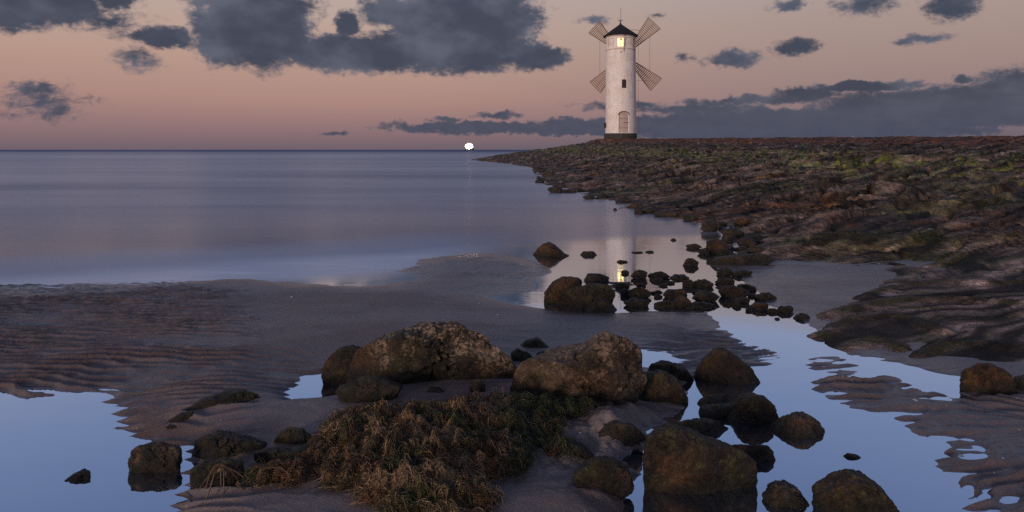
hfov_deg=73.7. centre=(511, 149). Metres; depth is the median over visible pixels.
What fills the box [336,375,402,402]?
boulder
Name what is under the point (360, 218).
sea
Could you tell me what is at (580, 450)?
boulder
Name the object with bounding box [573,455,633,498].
boulder
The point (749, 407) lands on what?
boulder
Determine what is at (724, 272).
stone
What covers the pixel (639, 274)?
stone
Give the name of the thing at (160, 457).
boulder
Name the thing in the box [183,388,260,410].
boulder
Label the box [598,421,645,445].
boulder
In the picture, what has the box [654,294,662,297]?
stone
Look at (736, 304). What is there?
stone
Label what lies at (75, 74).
sky
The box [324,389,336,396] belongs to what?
boulder
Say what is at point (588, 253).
boulder
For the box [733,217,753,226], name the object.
boulder
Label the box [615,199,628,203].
stone
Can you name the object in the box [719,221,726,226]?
stone
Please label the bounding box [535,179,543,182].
stone
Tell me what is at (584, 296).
boulder
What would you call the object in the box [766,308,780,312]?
stone
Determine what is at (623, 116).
door
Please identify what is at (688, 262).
boulder
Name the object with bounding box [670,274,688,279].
stone
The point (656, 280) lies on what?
stone
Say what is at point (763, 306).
stone
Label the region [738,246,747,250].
stone
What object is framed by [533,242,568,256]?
boulder
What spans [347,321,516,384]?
boulder
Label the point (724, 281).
stone
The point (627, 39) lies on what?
window
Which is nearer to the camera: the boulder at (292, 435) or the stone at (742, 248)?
the boulder at (292, 435)
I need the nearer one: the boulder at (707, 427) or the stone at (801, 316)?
the boulder at (707, 427)
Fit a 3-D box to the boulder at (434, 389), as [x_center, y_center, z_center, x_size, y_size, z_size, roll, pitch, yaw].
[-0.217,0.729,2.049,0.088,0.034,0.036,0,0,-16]
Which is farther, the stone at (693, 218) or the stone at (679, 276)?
the stone at (693, 218)
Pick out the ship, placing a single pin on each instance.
(469, 147)
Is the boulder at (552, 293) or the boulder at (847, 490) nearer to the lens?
the boulder at (847, 490)
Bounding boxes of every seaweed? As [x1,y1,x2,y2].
[176,463,289,498]
[226,387,605,511]
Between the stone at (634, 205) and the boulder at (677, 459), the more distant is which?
the stone at (634, 205)
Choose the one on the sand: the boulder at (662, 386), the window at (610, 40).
the boulder at (662, 386)
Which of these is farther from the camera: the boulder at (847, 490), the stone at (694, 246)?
the stone at (694, 246)
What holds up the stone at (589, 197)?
in the sea
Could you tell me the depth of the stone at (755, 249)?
4.94 m
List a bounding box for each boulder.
[64,468,90,481]
[127,442,182,473]
[167,410,194,422]
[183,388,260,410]
[190,457,243,488]
[191,429,266,459]
[254,446,307,462]
[274,427,310,444]
[321,345,361,384]
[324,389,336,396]
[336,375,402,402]
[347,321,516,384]
[427,386,444,392]
[469,379,485,392]
[510,331,646,403]
[511,348,532,360]
[521,337,548,347]
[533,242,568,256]
[544,276,581,303]
[560,283,615,307]
[565,440,593,458]
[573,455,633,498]
[580,251,596,255]
[584,273,608,281]
[586,298,616,311]
[592,400,608,406]
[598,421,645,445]
[612,400,634,405]
[639,369,687,403]
[642,424,757,494]
[648,360,693,380]
[673,418,728,435]
[683,258,698,266]
[694,347,760,384]
[697,394,728,404]
[699,403,731,417]
[706,239,730,253]
[709,253,775,265]
[725,392,778,422]
[732,444,775,461]
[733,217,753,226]
[762,479,808,508]
[769,411,824,438]
[811,469,899,511]
[959,363,1017,394]
[1013,375,1023,390]
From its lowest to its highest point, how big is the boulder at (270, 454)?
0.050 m
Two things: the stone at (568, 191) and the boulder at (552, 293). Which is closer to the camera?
the boulder at (552, 293)
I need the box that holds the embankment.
[471,135,1023,361]
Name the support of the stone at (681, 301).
on the sea
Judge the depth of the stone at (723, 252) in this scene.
5.08 m
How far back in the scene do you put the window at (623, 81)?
58.77 m
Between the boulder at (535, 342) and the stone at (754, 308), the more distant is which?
the stone at (754, 308)
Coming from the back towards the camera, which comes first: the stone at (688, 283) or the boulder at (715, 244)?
the boulder at (715, 244)
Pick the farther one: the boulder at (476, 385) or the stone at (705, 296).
the stone at (705, 296)
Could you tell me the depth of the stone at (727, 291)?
3.60 m
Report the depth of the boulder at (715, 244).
5.12 m
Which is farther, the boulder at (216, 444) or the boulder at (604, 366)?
the boulder at (604, 366)
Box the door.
[619,112,628,132]
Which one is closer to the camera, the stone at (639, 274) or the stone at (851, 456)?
the stone at (851, 456)
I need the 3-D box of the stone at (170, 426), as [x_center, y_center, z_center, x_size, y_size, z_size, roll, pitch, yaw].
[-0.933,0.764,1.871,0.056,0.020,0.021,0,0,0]
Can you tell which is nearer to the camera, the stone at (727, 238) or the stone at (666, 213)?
the stone at (727, 238)
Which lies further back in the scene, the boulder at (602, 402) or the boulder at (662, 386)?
the boulder at (662, 386)
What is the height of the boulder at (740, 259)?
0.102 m
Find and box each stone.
[166,424,176,428]
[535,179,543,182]
[541,172,555,176]
[547,186,561,192]
[561,189,576,192]
[583,195,594,199]
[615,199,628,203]
[615,282,628,287]
[620,288,628,294]
[623,297,648,306]
[628,203,641,207]
[628,287,651,297]
[631,269,647,278]
[642,207,657,213]
[650,271,669,278]
[651,278,664,282]
[653,210,677,216]
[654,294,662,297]
[654,300,676,307]
[663,289,686,298]
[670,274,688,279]
[673,295,691,307]
[682,279,695,286]
[686,243,701,248]
[686,301,713,308]
[689,216,697,221]
[692,290,719,302]
[694,279,713,287]
[697,248,709,254]
[700,221,720,231]
[712,249,732,254]
[715,277,734,284]
[716,268,733,275]
[718,285,749,297]
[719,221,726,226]
[721,227,742,235]
[723,235,732,241]
[732,270,751,276]
[732,302,740,306]
[734,297,750,303]
[737,237,755,247]
[737,284,756,290]
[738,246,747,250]
[746,245,764,253]
[746,306,759,310]
[749,302,768,309]
[752,234,762,239]
[754,239,763,243]
[754,292,776,299]
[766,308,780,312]
[778,305,793,312]
[793,313,809,319]
[843,453,860,458]
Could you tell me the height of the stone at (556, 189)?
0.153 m
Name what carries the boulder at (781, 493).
on the sea
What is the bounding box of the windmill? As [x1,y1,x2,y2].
[589,17,661,138]
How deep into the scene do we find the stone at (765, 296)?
3.55 m
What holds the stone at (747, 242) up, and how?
on the sea
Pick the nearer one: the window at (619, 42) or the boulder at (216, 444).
the boulder at (216, 444)
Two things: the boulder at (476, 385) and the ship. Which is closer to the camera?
the boulder at (476, 385)
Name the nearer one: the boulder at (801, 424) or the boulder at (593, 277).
the boulder at (801, 424)
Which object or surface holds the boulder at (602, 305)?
on the sea
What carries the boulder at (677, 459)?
on the sand
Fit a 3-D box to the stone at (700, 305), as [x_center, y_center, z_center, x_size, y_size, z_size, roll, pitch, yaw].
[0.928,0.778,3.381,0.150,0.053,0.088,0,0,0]
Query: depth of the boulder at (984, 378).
2.19 m
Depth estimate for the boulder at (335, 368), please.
2.26 m
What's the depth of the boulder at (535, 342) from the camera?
2.59 m
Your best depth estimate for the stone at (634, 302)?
3.39 m
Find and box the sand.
[0,254,1023,511]
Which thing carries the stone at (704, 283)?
on the sea
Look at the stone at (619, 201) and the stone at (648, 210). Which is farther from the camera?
the stone at (619, 201)
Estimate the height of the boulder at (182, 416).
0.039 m
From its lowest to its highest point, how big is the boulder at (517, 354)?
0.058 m
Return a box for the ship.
[465,143,473,149]
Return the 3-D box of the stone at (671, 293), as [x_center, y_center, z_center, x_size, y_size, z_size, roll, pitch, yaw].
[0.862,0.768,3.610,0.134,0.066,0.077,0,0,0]
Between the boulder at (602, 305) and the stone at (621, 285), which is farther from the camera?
the stone at (621, 285)
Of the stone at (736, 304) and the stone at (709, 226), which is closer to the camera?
the stone at (736, 304)
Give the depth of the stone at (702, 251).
5.09 m
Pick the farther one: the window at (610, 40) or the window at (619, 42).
the window at (610, 40)
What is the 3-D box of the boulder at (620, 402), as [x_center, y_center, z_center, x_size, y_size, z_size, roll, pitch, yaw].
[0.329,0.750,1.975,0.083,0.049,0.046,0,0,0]
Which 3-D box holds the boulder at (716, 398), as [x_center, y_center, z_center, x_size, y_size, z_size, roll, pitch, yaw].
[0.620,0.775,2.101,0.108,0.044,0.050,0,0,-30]
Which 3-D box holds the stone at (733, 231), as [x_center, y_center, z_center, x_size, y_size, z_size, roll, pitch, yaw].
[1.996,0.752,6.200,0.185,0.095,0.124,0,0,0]
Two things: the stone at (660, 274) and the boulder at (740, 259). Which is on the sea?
the stone at (660, 274)
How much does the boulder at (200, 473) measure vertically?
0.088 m
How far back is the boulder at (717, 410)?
1.99 m
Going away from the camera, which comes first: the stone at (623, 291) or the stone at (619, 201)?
the stone at (623, 291)
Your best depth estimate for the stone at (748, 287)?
3.78 m
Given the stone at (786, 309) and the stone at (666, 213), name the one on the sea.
the stone at (786, 309)
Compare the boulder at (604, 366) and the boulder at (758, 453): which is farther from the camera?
the boulder at (604, 366)
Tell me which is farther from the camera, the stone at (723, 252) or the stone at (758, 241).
the stone at (758, 241)
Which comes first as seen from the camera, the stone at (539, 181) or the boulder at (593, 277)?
the boulder at (593, 277)
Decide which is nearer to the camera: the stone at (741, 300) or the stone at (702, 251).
the stone at (741, 300)
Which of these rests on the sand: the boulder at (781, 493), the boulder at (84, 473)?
the boulder at (84, 473)
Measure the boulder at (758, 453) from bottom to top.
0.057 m
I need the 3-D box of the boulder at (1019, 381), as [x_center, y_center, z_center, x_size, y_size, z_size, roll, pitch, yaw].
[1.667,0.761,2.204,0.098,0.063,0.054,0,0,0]
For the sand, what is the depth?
2.56 m
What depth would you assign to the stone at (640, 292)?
3.60 m
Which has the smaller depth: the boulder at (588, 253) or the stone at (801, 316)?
the stone at (801, 316)
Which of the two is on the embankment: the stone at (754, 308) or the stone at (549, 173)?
the stone at (549, 173)
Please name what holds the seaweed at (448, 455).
on the sand
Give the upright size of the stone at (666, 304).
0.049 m
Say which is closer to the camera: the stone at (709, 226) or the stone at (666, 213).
the stone at (709, 226)
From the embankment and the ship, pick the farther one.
the ship
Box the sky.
[0,0,1023,149]
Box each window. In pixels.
[608,38,612,47]
[617,37,623,46]
[622,79,625,87]
[625,37,630,46]
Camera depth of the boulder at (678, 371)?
2.31 m
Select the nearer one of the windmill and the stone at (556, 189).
the stone at (556, 189)
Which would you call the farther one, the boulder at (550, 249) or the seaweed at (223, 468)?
the boulder at (550, 249)
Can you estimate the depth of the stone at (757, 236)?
5.71 m
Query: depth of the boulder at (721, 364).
2.30 m
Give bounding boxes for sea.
[0,150,1018,511]
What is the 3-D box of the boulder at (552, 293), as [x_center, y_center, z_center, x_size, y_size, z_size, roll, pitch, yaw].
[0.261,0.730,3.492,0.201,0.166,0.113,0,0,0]
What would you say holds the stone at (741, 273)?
on the sand

